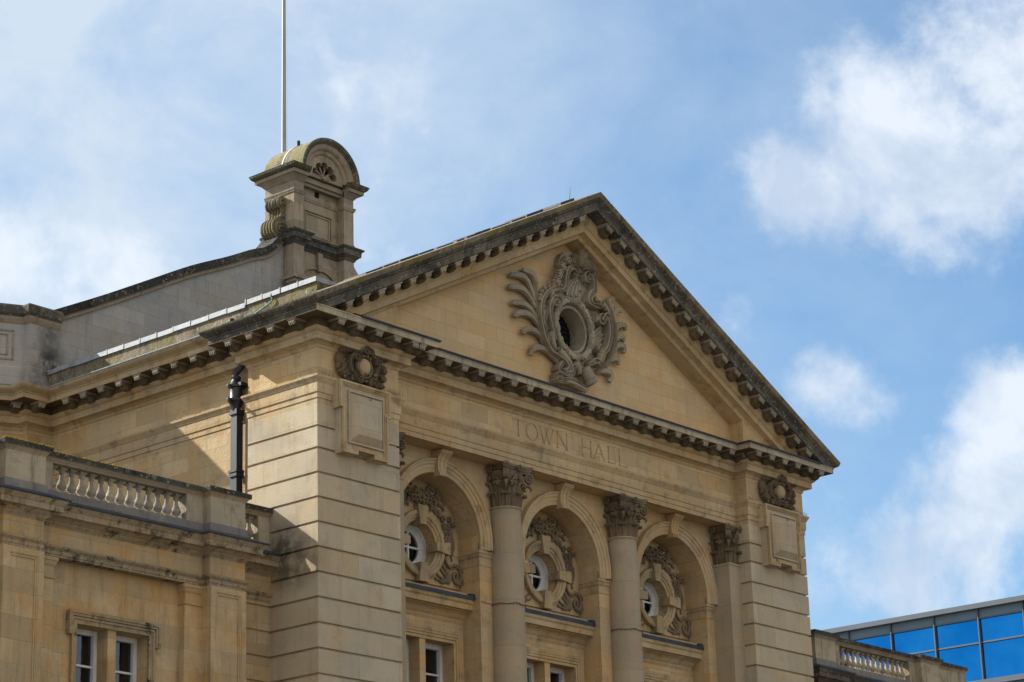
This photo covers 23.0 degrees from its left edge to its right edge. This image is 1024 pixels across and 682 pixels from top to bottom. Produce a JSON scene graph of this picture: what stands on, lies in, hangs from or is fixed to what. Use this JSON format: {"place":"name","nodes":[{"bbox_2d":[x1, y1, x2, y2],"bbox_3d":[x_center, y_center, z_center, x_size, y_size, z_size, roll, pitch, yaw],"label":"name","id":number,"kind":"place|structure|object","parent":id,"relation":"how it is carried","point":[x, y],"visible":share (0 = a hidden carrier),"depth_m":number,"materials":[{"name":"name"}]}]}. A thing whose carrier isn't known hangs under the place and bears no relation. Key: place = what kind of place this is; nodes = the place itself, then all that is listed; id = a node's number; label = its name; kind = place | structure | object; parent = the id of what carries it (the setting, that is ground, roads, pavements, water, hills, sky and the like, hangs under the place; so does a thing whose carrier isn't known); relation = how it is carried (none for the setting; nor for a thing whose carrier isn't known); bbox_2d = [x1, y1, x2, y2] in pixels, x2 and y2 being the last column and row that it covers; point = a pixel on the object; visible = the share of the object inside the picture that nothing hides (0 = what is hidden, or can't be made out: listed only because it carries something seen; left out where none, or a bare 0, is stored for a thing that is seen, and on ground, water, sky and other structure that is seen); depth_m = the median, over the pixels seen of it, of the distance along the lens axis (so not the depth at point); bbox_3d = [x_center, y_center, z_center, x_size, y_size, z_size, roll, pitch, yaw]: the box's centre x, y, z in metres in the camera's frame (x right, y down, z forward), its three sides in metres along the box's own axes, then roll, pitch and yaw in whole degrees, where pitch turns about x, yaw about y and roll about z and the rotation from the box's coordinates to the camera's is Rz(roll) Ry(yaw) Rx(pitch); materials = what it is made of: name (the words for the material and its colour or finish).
{"place":"outdoors","nodes":[
{"label":"outdoors","id":0,"kind":"place"},
{"bbox_2d":[0,0,1023,629],"label":"sky","id":1,"kind":"structure","parent":0,"point":[838,185],"materials":[{"name":"blue"}]},
{"bbox_2d":[822,595,1023,681],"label":"office building","id":2,"kind":"structure","parent":0,"point":[982,641],"depth_m":115.62,"materials":[{"name":"blue glass"}]},
{"label":"ground","id":3,"kind":"structure","parent":0,"visible":0},
{"bbox_2d":[0,138,967,681],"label":"town hall","id":4,"kind":"structure","parent":3,"relation":"on","point":[576,446],"depth_m":60.20,"materials":[{"name":"stone"}]},
{"bbox_2d":[3,436,140,471],"bbox_3d":[-8.900,2.333,51.182,0.316,0.047,3.803,-14,-22,33],"label":"lichen","id":5,"kind":"object","parent":4,"relation":"on","point":[65,453],"visible":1,"depth_m":50.86},
{"bbox_2d":[76,629,96,681],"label":"window","id":6,"kind":"structure","parent":4,"relation":"in","point":[86,657],"depth_m":51.14,"materials":[{"name":"white paint"}]},
{"bbox_2d":[115,635,136,681],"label":"window","id":7,"kind":"structure","parent":4,"relation":"in","point":[126,647],"depth_m":51.92,"materials":[{"name":"white paint"}]},
{"bbox_2d":[226,365,247,491],"bbox_3d":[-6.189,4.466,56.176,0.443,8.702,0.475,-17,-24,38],"label":"drainpipe","id":8,"kind":"object","parent":4,"relation":"attached to","point":[236,386],"visible":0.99,"depth_m":56.99,"materials":[{"name":"metal"}]},
{"bbox_2d":[255,294,272,312],"bbox_3d":[-5.867,-0.711,57.435,1.128,0.649,0.102,-14,-22,33],"label":"lightning tape","id":9,"kind":"object","parent":4,"relation":"attached to","point":[265,305],"visible":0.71,"depth_m":57.22,"materials":[{"name":"green metal"}]},
{"bbox_2d":[281,0,286,152],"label":"flagpole","id":10,"kind":"object","parent":4,"relation":"on","point":[284,63],"visible":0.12,"depth_m":75.16,"materials":[{"name":"metal"}]},
{"bbox_2d":[306,368,404,397],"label":"bird spikes","id":11,"kind":"object","parent":4,"relation":"on","point":[335,375],"visible":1,"depth_m":55.96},
{"bbox_2d":[404,479,463,591],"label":"oculus window","id":12,"kind":"structure","parent":4,"relation":"in","point":[431,542],"depth_m":59.63,"materials":[{"name":"stone"}]},
{"bbox_2d":[406,614,464,681],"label":"twin window","id":13,"kind":"structure","parent":4,"relation":"in","point":[434,648],"depth_m":59.03,"materials":[{"name":"stone"}]},
{"bbox_2d":[524,511,583,617],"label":"oculus window","id":14,"kind":"structure","parent":4,"relation":"in","point":[550,577],"depth_m":62.81,"materials":[{"name":"stone"}]},
{"bbox_2d":[526,639,584,681],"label":"twin window","id":15,"kind":"structure","parent":4,"relation":"in","point":[546,662],"depth_m":61.99,"materials":[{"name":"stone"}]},
{"bbox_2d":[640,541,691,641],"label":"oculus window","id":16,"kind":"structure","parent":4,"relation":"in","point":[662,595],"depth_m":66.05,"materials":[{"name":"stone"}]},
{"bbox_2d":[643,662,692,681],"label":"twin window","id":17,"kind":"structure","parent":4,"relation":"in","point":[652,673],"depth_m":65.10,"materials":[{"name":"stone"}]}
]}

